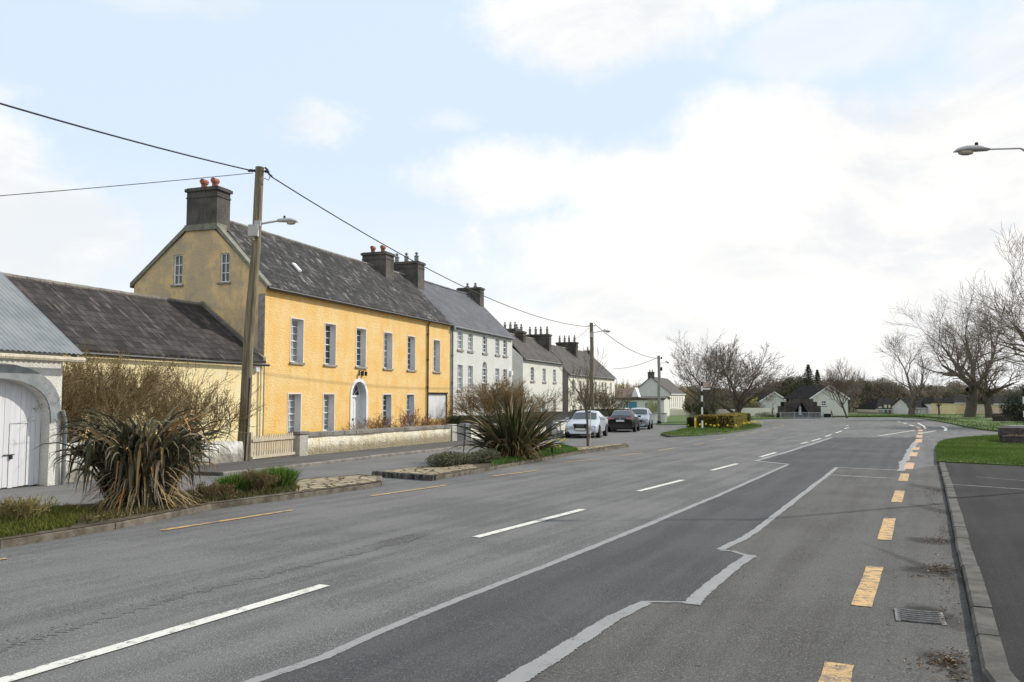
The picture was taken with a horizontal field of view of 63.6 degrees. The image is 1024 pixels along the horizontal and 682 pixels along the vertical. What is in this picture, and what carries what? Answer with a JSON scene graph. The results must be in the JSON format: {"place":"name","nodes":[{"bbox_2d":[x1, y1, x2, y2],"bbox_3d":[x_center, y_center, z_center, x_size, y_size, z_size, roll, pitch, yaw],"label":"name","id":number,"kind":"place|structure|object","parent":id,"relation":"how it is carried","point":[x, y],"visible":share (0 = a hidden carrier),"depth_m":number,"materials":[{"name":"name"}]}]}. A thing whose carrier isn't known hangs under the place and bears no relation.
{"place":"outdoors","nodes":[
{"label":"outdoors","id":0,"kind":"place"},
{"bbox_2d":[0,428,680,505],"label":"service lane","id":1,"kind":"structure","parent":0,"point":[369,466],"depth_m":22.07,"materials":[{"name":"asphalt"}]},
{"bbox_2d":[432,443,627,474],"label":"median soil","id":2,"kind":"structure","parent":1,"relation":"on","point":[482,465],"depth_m":22.21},
{"bbox_2d":[388,463,475,473],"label":"stone paving","id":3,"kind":"structure","parent":2,"relation":"on","point":[430,469],"depth_m":20.36,"materials":[{"name":"stone"}]},
{"bbox_2d":[425,448,500,466],"bbox_3d":[-1.335,3.189,22.343,0.949,0.538,2.965,-3,-5,34],"label":"heather mound","id":4,"kind":"object","parent":2,"relation":"on","point":[445,459],"visible":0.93,"depth_m":22.02,"materials":[{"name":"plant"}]},
{"bbox_2d":[450,391,576,460],"bbox_3d":[-0.038,2.500,24.865,4.002,2.027,3.979,0,-4,0],"label":"flax","id":5,"kind":"object","parent":2,"relation":"on","point":[515,433],"visible":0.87,"depth_m":24.46,"materials":[{"name":"green plant"}]},
{"bbox_2d":[491,444,578,465],"bbox_3d":[0.783,3.612,26.811,1.483,0.292,10.470,-1,-4,20],"label":"ground cover","id":6,"kind":"object","parent":2,"relation":"on","point":[503,460],"visible":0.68,"depth_m":25.21,"materials":[{"name":"green plant"}]},
{"bbox_2d":[577,443,620,449],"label":"stone paving","id":7,"kind":"structure","parent":2,"relation":"on","point":[581,448],"depth_m":32.12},
{"bbox_2d":[554,343,606,445],"bbox_3d":[2.849,2.446,34.594,2.215,4.878,2.047,0,-4,0],"label":"sapling","id":8,"kind":"object","parent":7,"relation":"on","point":[585,398],"visible":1,"depth_m":34.27,"materials":[{"name":"brown plant"}]},
{"bbox_2d":[565,410,607,437],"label":"parked car","id":9,"kind":"object","parent":1,"relation":"on","point":[576,424],"visible":0.94,"depth_m":44.02,"materials":[{"name":"silver metal"}]},
{"bbox_2d":[607,410,640,431],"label":"parked car","id":10,"kind":"object","parent":1,"relation":"on","point":[623,419],"visible":0.96,"depth_m":53.38,"materials":[{"name":"black paint"}]},
{"bbox_2d":[630,408,652,428],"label":"parked car","id":11,"kind":"object","parent":1,"relation":"on","point":[645,418],"visible":0.56,"depth_m":60.71,"materials":[{"name":"silver metal"}]},
{"bbox_2d":[179,434,564,475],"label":"footpath","id":12,"kind":"structure","parent":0,"point":[250,464],"depth_m":25.02,"materials":[{"name":"concrete"}]},
{"bbox_2d":[237,166,297,460],"bbox_3d":[-7.184,-0.658,24.266,1.715,9.087,0.424,0,-4,0],"label":"utility pole","id":13,"kind":"object","parent":12,"relation":"on","point":[254,230],"visible":0.98,"depth_m":24.23,"materials":[{"name":"brown wood"}]},
{"bbox_2d":[0,173,250,195],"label":"overhead wire","id":14,"kind":"object","parent":13,"relation":"attached to","point":[123,185],"visible":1,"depth_m":22.78,"materials":[{"name":"grey"}]},
{"bbox_2d":[0,103,252,170],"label":"overhead wire","id":15,"kind":"object","parent":13,"relation":"attached to","point":[118,136],"visible":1,"depth_m":19.62,"materials":[{"name":"grey"}]},
{"bbox_2d":[271,177,587,326],"bbox_3d":[-0.705,-2.775,43.389,0.037,1.742,39.931,-1,-4,19],"label":"overhead wire","id":16,"kind":"object","parent":13,"relation":"attached to","point":[400,253],"visible":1,"depth_m":31.88,"materials":[{"name":"grey"}]},
{"bbox_2d":[248,432,294,459],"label":"picket gate","id":17,"kind":"structure","parent":12,"relation":"on","point":[254,445],"depth_m":24.99,"materials":[{"name":"beige wood"}]},
{"bbox_2d":[2,403,970,616],"bbox_3d":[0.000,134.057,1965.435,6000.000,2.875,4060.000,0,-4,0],"label":"ground","id":18,"kind":"structure","parent":0,"point":[855,412],"depth_m":22.02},
{"bbox_2d":[0,272,85,488],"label":"coach shed","id":19,"kind":"structure","parent":18,"relation":"on","point":[36,343],"depth_m":17.25,"materials":[{"name":"grey paint"}]},
{"bbox_2d":[0,379,40,488],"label":"shed door","id":20,"kind":"structure","parent":19,"relation":"in","point":[19,460],"depth_m":16.95,"materials":[{"name":"white wood"}]},
{"bbox_2d":[27,333,191,442],"bbox_3d":[-11.037,1.596,19.560,6.451,3.528,5.793,0,-4,0],"label":"bare shrub","id":21,"kind":"object","parent":18,"relation":"on","point":[132,406],"visible":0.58,"depth_m":20.10,"materials":[{"name":"brown plant"}]},
{"bbox_2d":[1,272,269,450],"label":"outhouse","id":22,"kind":"structure","parent":18,"relation":"on","point":[201,334],"depth_m":27.71,"materials":[{"name":"white paint"}]},
{"bbox_2d":[58,441,243,482],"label":"garden wall","id":23,"kind":"structure","parent":18,"relation":"on","point":[236,452],"depth_m":22.87,"materials":[{"name":"paint"}]},
{"bbox_2d":[61,346,245,441],"bbox_3d":[-10.272,1.802,22.006,6.138,3.423,4.468,0,-4,0],"label":"bare shrub","id":24,"kind":"object","parent":18,"relation":"on","point":[179,399],"visible":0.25,"depth_m":21.63,"materials":[{"name":"brown plant"}]},
{"bbox_2d":[132,363,266,441],"bbox_3d":[-9.475,2.137,23.817,4.123,2.990,3.720,-3,-5,35],"label":"bare shrub","id":25,"kind":"object","parent":18,"relation":"on","point":[221,416],"visible":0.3,"depth_m":23.72,"materials":[{"name":"brown plant"}]},
{"bbox_2d":[130,177,453,450],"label":"yellow house","id":26,"kind":"structure","parent":18,"relation":"on","point":[340,340],"depth_m":35.72,"materials":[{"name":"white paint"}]},
{"bbox_2d":[170,255,183,286],"bbox_3d":[-13.443,-2.826,33.283,0.620,1.290,0.190,-1,-4,19],"label":"window","id":27,"kind":"structure","parent":26,"relation":"in","point":[178,259],"depth_m":33.36,"materials":[{"name":"white paint"}]},
{"bbox_2d":[217,253,230,283],"bbox_3d":[-11.292,-2.847,32.525,0.620,1.230,0.190,-1,-4,19],"label":"window","id":28,"kind":"structure","parent":26,"relation":"in","point":[224,257],"depth_m":32.60,"materials":[{"name":"glass"}]},
{"bbox_2d":[287,393,301,431],"bbox_3d":[-8.906,2.968,33.458,0.350,1.750,1.040,-1,-4,19],"label":"window","id":29,"kind":"structure","parent":26,"relation":"in","point":[294,400],"depth_m":33.82,"materials":[{"name":"white paint"}]},
{"bbox_2d":[289,317,304,364],"bbox_3d":[-8.869,0.006,33.746,0.350,1.920,1.040,-1,-4,19],"label":"window","id":30,"kind":"structure","parent":26,"relation":"in","point":[296,324],"depth_m":34.09,"materials":[{"name":"white paint"}]},
{"bbox_2d":[322,393,334,430],"bbox_3d":[-8.050,3.130,35.873,0.350,1.750,1.040,-1,-4,19],"label":"window","id":31,"kind":"structure","parent":26,"relation":"in","point":[328,414],"depth_m":36.24,"materials":[{"name":"white paint"}]},
{"bbox_2d":[323,322,337,366],"bbox_3d":[-8.040,0.165,36.112,0.350,1.920,1.040,-1,-4,19],"label":"window","id":32,"kind":"structure","parent":26,"relation":"in","point":[330,329],"depth_m":36.46,"materials":[{"name":"white paint"}]},
{"bbox_2d":[352,397,358,429],"bbox_3d":[-7.405,3.642,38.352,0.142,2.060,1.180,-1,-4,19],"label":"door","id":33,"kind":"structure","parent":26,"relation":"in","point":[355,400],"depth_m":38.62,"materials":[{"name":"white paint"}]},
{"bbox_2d":[355,327,367,368],"bbox_3d":[-7.155,0.333,38.627,0.350,1.920,1.040,-1,-4,19],"label":"window","id":34,"kind":"structure","parent":26,"relation":"in","point":[361,333],"depth_m":38.99,"materials":[{"name":"white paint"}]},
{"bbox_2d":[382,393,391,427],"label":"window","id":35,"kind":"structure","parent":26,"relation":"in","point":[386,397],"depth_m":41.28,"materials":[{"name":"white paint"}]},
{"bbox_2d":[383,331,393,370],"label":"window","id":36,"kind":"structure","parent":26,"relation":"in","point":[387,336],"depth_m":41.50,"materials":[{"name":"white paint"}]},
{"bbox_2d":[406,393,414,426],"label":"window","id":37,"kind":"structure","parent":26,"relation":"in","point":[410,398],"depth_m":43.71,"materials":[{"name":"white paint"}]},
{"bbox_2d":[407,335,416,371],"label":"window","id":38,"kind":"structure","parent":26,"relation":"in","point":[411,340],"depth_m":43.95,"materials":[{"name":"white paint"}]},
{"bbox_2d":[428,394,436,418],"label":"garage door","id":39,"kind":"structure","parent":26,"relation":"in","point":[432,397],"depth_m":46.11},
{"bbox_2d":[433,339,441,373],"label":"window","id":40,"kind":"structure","parent":26,"relation":"in","point":[436,343],"depth_m":46.97,"materials":[{"name":"white paint"}]},
{"bbox_2d":[436,394,445,418],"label":"garage door","id":41,"kind":"structure","parent":26,"relation":"in","point":[441,398],"depth_m":47.21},
{"bbox_2d":[288,431,309,455],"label":"stone pier","id":42,"kind":"structure","parent":18,"relation":"on","point":[300,444],"depth_m":26.32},
{"bbox_2d":[308,425,451,454],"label":"garden wall","id":43,"kind":"structure","parent":18,"relation":"on","point":[321,442],"depth_m":30.88,"materials":[{"name":"stone"}]},
{"bbox_2d":[343,407,449,429],"bbox_3d":[-5.211,3.748,36.996,4.928,1.815,3.913,0,-4,0],"label":"red shrub","id":44,"kind":"object","parent":18,"relation":"on","point":[403,422],"visible":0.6,"depth_m":36.88,"materials":[{"name":"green plant"}]},
{"bbox_2d":[394,252,514,415],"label":"grey house","id":45,"kind":"structure","parent":18,"relation":"on","point":[481,337],"depth_m":52.52,"materials":[{"name":"white paint"}]},
{"bbox_2d":[442,414,537,424],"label":"hedge","id":46,"kind":"object","parent":18,"relation":"on","point":[454,419],"visible":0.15,"depth_m":40.78,"materials":[{"name":"brown plant"}]},
{"bbox_2d":[447,369,567,422],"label":"bare shrub","id":47,"kind":"object","parent":18,"relation":"on","point":[484,402],"visible":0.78,"depth_m":46.39,"materials":[{"name":"brown plant"}]},
{"bbox_2d":[504,322,564,410],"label":"white house","id":48,"kind":"structure","parent":18,"relation":"on","point":[535,366],"depth_m":65.98,"materials":[{"name":"paint"}]},
{"bbox_2d":[523,411,576,421],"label":"garden wall","id":49,"kind":"structure","parent":18,"relation":"on","point":[565,414],"depth_m":55.97,"materials":[{"name":"stone"}]},
{"bbox_2d":[551,335,615,410],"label":"cream house","id":50,"kind":"structure","parent":18,"relation":"on","point":[574,354],"depth_m":81.53,"materials":[{"name":"white paint"}]},
{"bbox_2d":[557,376,618,409],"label":"bare shrub","id":51,"kind":"object","parent":18,"relation":"on","point":[578,396],"visible":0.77,"depth_m":62.64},
{"bbox_2d":[588,323,610,409],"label":"utility pole","id":52,"kind":"object","parent":18,"relation":"on","point":[591,325],"visible":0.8,"depth_m":61.92,"materials":[{"name":"brown wood"}]},
{"bbox_2d":[567,383,637,410],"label":"leafy shrub","id":53,"kind":"object","parent":18,"relation":"on","point":[606,401],"visible":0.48,"depth_m":66.63,"materials":[{"name":"brown plant"}]},
{"bbox_2d":[615,388,670,415],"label":"teal door bungalow","id":54,"kind":"object","parent":18,"relation":"on","point":[639,401],"visible":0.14,"depth_m":140.62,"materials":[{"name":"paint"}]},
{"bbox_2d":[637,369,685,408],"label":"grey gabled house","id":55,"kind":"structure","parent":18,"relation":"on","point":[670,389],"depth_m":161.55,"materials":[{"name":"paint"}]},
{"bbox_2d":[667,329,751,414],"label":"bare tree","id":56,"kind":"object","parent":18,"relation":"on","point":[713,380],"visible":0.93,"depth_m":85.94,"materials":[{"name":"brown plant"}]},
{"bbox_2d":[692,335,795,412],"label":"bare tree","id":57,"kind":"object","parent":18,"relation":"on","point":[740,405],"visible":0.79,"depth_m":85.77,"materials":[{"name":"brown plant"}]},
{"bbox_2d":[741,408,777,416],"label":"garden wall","id":58,"kind":"structure","parent":18,"relation":"on","point":[752,411],"depth_m":131.31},
{"bbox_2d":[744,391,784,407],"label":"grey shed house","id":59,"kind":"structure","parent":18,"relation":"on","point":[760,400],"depth_m":149.88,"materials":[{"name":"paint"}]},
{"bbox_2d":[777,397,820,416],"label":"grotto","id":60,"kind":"object","parent":18,"relation":"on","point":[807,405],"visible":0.69,"depth_m":119.49,"materials":[{"name":"stone"}]},
{"bbox_2d":[792,364,817,391],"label":"spruce","id":61,"kind":"object","parent":18,"relation":"on","point":[806,374],"visible":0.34,"depth_m":189.63,"materials":[{"name":"green plant"}]},
{"bbox_2d":[783,385,849,415],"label":"white gabled house","id":62,"kind":"structure","parent":18,"relation":"on","point":[825,403],"depth_m":134.32,"materials":[{"name":"paint"}]},
{"bbox_2d":[815,359,864,417],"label":"bare tree","id":63,"kind":"object","parent":18,"relation":"on","point":[833,382],"visible":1,"depth_m":119.66,"materials":[{"name":"brown plant"}]},
{"bbox_2d":[856,398,895,413],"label":"bungalow","id":64,"kind":"object","parent":18,"relation":"on","point":[880,406],"visible":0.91,"depth_m":183.76,"materials":[{"name":"tile"}]},
{"bbox_2d":[750,413,1023,431],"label":"grass verge","id":65,"kind":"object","parent":18,"relation":"on","point":[984,427],"depth_m":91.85,"materials":[{"name":"plant"}]},
{"bbox_2d":[874,331,935,414],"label":"bare tree","id":66,"kind":"object","parent":65,"relation":"on","point":[913,403],"visible":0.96,"depth_m":152.30,"materials":[{"name":"brown plant"}]},
{"bbox_2d":[880,270,1023,416],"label":"bare tree","id":67,"kind":"object","parent":65,"relation":"on","point":[972,397],"visible":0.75,"depth_m":105.65,"materials":[{"name":"brown plant"}]},
{"bbox_2d":[933,326,1023,417],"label":"bare tree","id":68,"kind":"object","parent":65,"relation":"on","point":[986,393],"visible":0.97,"depth_m":98.78,"materials":[{"name":"brown plant"}]},
{"bbox_2d":[946,224,1023,369],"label":"bare tree","id":69,"kind":"object","parent":65,"relation":"on","point":[1002,314],"visible":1,"depth_m":72.66,"materials":[{"name":"brown plant"}]},
{"bbox_2d":[998,392,1023,422],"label":"evergreen bush","id":70,"kind":"object","parent":65,"relation":"on","point":[1015,408],"visible":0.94,"depth_m":77.44,"materials":[{"name":"plant"}]},
{"bbox_2d":[891,398,927,413],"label":"bungalow","id":71,"kind":"object","parent":18,"relation":"on","point":[899,406],"visible":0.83,"depth_m":178.07,"materials":[{"name":"paint"}]},
{"bbox_2d":[929,395,967,413],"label":"bungalow","id":72,"kind":"object","parent":18,"relation":"on","point":[954,404],"visible":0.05,"depth_m":169.65,"materials":[{"name":"paint"}]},
{"bbox_2d":[935,434,1023,465],"bbox_3d":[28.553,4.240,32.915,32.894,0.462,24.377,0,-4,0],"label":"grass verge","id":73,"kind":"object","parent":18,"relation":"on","point":[990,463],"depth_m":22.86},
{"bbox_2d":[998,426,1023,443],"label":"stone planter","id":74,"kind":"object","parent":73,"relation":"on","point":[1011,434],"visible":0.82,"depth_m":35.23,"materials":[{"name":"stone"}]},
{"bbox_2d":[976,395,1021,413],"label":"bungalow","id":75,"kind":"object","parent":18,"relation":"on","point":[997,399],"visible":0.18,"depth_m":161.63,"materials":[{"name":"paint"}]},
{"bbox_2d":[0,417,997,681],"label":"road","id":76,"kind":"structure","parent":0,"point":[50,585],"depth_m":9.31,"materials":[{"name":"asphalt"}]},
{"bbox_2d":[0,475,378,539],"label":"median soil","id":77,"kind":"structure","parent":76,"relation":"on","point":[92,522],"depth_m":11.80,"materials":[{"name":"soil"}]},
{"bbox_2d":[0,492,60,521],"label":"heather bush","id":78,"kind":"object","parent":77,"relation":"on","point":[21,507],"visible":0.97,"depth_m":11.08,"materials":[{"name":"brown plant"}]},
{"bbox_2d":[0,503,95,537],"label":"ground cover","id":79,"kind":"object","parent":77,"relation":"on","point":[63,515],"visible":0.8,"depth_m":10.93,"materials":[{"name":"green plant"}]},
{"bbox_2d":[34,406,236,513],"bbox_3d":[-5.817,1.795,12.968,2.896,1.548,2.736,1,-4,-20],"label":"flax","id":80,"kind":"object","parent":77,"relation":"on","point":[134,464],"visible":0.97,"depth_m":12.54,"materials":[{"name":"green plant"}]},
{"bbox_2d":[72,482,303,525],"bbox_3d":[-5.376,2.626,14.085,1.884,0.192,6.514,-1,-4,21],"label":"ground cover","id":81,"kind":"object","parent":77,"relation":"on","point":[246,493],"visible":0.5,"depth_m":12.85,"materials":[{"name":"plant"}]},
{"bbox_2d":[192,479,240,502],"bbox_3d":[-4.971,2.551,13.950,0.931,0.460,0.743,0,-4,0],"label":"heather bush","id":82,"kind":"object","parent":77,"relation":"on","point":[216,489],"visible":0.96,"depth_m":13.86,"materials":[{"name":"brown plant"}]},
{"bbox_2d":[211,472,250,491],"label":"grassy plant","id":83,"kind":"object","parent":77,"relation":"on","point":[243,485],"visible":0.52,"depth_m":14.82,"materials":[{"name":"green plant"}]},
{"bbox_2d":[228,466,283,492],"bbox_3d":[-4.660,2.584,15.108,1.088,0.628,0.749,0,-4,0],"label":"heather bush","id":84,"kind":"object","parent":77,"relation":"on","point":[257,479],"visible":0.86,"depth_m":14.99,"materials":[{"name":"brown plant"}]},
{"bbox_2d":[257,464,303,488],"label":"grassy plant","id":85,"kind":"object","parent":77,"relation":"on","point":[288,477],"visible":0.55,"depth_m":15.70,"materials":[{"name":"green plant"}]},
{"bbox_2d":[294,475,377,490],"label":"stone paving","id":86,"kind":"structure","parent":77,"relation":"on","point":[315,483],"depth_m":17.10,"materials":[{"name":"stone"}]},
{"bbox_2d":[0,482,380,548],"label":"kerb","id":87,"kind":"structure","parent":76,"relation":"on","point":[23,540],"depth_m":12.21,"materials":[{"name":"concrete"}]},
{"bbox_2d":[0,534,423,651],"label":"crumbling seam","id":88,"kind":"object","parent":76,"relation":"on","point":[143,605],"visible":1,"depth_m":7.38,"materials":[{"name":"asphalt"}]},
{"bbox_2d":[0,424,784,559],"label":"yellow edge marking","id":89,"kind":"object","parent":76,"relation":"on","point":[370,495],"visible":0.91,"depth_m":12.98,"materials":[{"name":"paint"}]},
{"bbox_2d":[372,471,435,480],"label":"kerb","id":90,"kind":"structure","parent":76,"relation":"on","point":[402,475],"depth_m":18.95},
{"bbox_2d":[220,430,615,475],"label":"kerb","id":91,"kind":"structure","parent":76,"relation":"on","point":[348,459],"depth_m":25.43,"materials":[{"name":"concrete"}]},
{"bbox_2d":[0,423,946,681],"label":"white line marking","id":92,"kind":"object","parent":76,"relation":"on","point":[39,669],"visible":0.93,"depth_m":6.25,"materials":[{"name":"paint"}]},
{"bbox_2d":[426,443,628,480],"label":"kerb","id":93,"kind":"structure","parent":76,"relation":"on","point":[450,475],"depth_m":23.14,"materials":[{"name":"concrete"}]},
{"bbox_2d":[260,437,918,681],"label":"road patch","id":94,"kind":"object","parent":76,"relation":"on","point":[496,634],"visible":0.96,"depth_m":7.37,"materials":[{"name":"asphalt"}]},
{"bbox_2d":[242,437,918,681],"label":"crack sealant","id":95,"kind":"object","parent":94,"relation":"on","point":[533,668],"visible":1,"depth_m":6.88,"materials":[{"name":"asphalt"}]},
{"bbox_2d":[660,425,761,436],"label":"traffic island","id":96,"kind":"structure","parent":76,"relation":"on","point":[685,435],"depth_m":47.85,"materials":[{"name":"green plant"}]},
{"bbox_2d":[696,414,717,427],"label":"hedge","id":97,"kind":"object","parent":96,"relation":"on","point":[708,419],"visible":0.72,"depth_m":59.76,"materials":[{"name":"green plant"}]},
{"bbox_2d":[662,424,761,434],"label":"grass","id":98,"kind":"structure","parent":96,"relation":"on","point":[691,430],"depth_m":52.82,"materials":[{"name":"plant"}]},
{"bbox_2d":[715,412,747,428],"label":"hedge","id":99,"kind":"object","parent":96,"relation":"on","point":[731,420],"visible":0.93,"depth_m":58.20,"materials":[{"name":"yellow plant"}]},
{"bbox_2d":[526,465,982,681],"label":"lane surface","id":100,"kind":"object","parent":76,"relation":"on","point":[817,536],"visible":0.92,"depth_m":6.70,"materials":[{"name":"asphalt"}]},
{"bbox_2d":[818,473,908,681],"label":"yellow bay marking","id":101,"kind":"object","parent":100,"relation":"on","point":[863,596],"visible":1,"depth_m":7.44,"materials":[{"name":"paint"}]},
{"bbox_2d":[894,608,946,625],"bbox_3d":[3.196,2.159,6.477,0.350,0.017,0.400,-2,-4,23],"label":"drain grate","id":102,"kind":"object","parent":100,"relation":"on","point":[908,615],"visible":1,"depth_m":6.45,"materials":[{"name":"grey metal"}]},
{"bbox_2d":[904,485,975,681],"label":"leaf litter","id":103,"kind":"object","parent":100,"relation":"on","point":[949,661],"visible":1,"depth_m":5.46,"materials":[{"name":"plant"}]},
{"bbox_2d":[939,462,1019,681],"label":"kerb","id":104,"kind":"structure","parent":76,"relation":"on","point":[993,663],"depth_m":6.56,"materials":[{"name":"concrete"}]},
{"bbox_2d":[0,0,1023,390],"label":"sky","id":105,"kind":"structure","parent":0,"point":[784,174],"materials":[{"name":"white"}]},
{"bbox_2d":[657,415,696,424],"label":"lawn","id":106,"kind":"structure","parent":0,"point":[676,420],"depth_m":93.98,"materials":[{"name":"green plant"}]},
{"bbox_2d":[657,356,668,423],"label":"utility pole","id":107,"kind":"object","parent":106,"relation":"on","point":[659,391],"visible":0.92,"depth_m":76.66,"materials":[{"name":"wood"}]},
{"bbox_2d":[677,371,1023,412],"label":"woodland","id":108,"kind":"object","parent":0,"point":[880,386],"depth_m":199.95,"materials":[{"name":"plant"}]},
{"bbox_2d":[945,463,1023,681],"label":"footpath","id":109,"kind":"structure","parent":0,"point":[993,515],"depth_m":10.11,"materials":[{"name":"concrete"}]},
{"bbox_2d":[953,142,1023,155],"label":"street lamp","id":110,"kind":"object","parent":109,"relation":"on","point":[967,150],"visible":1,"depth_m":17.24,"materials":[{"name":"metal"}]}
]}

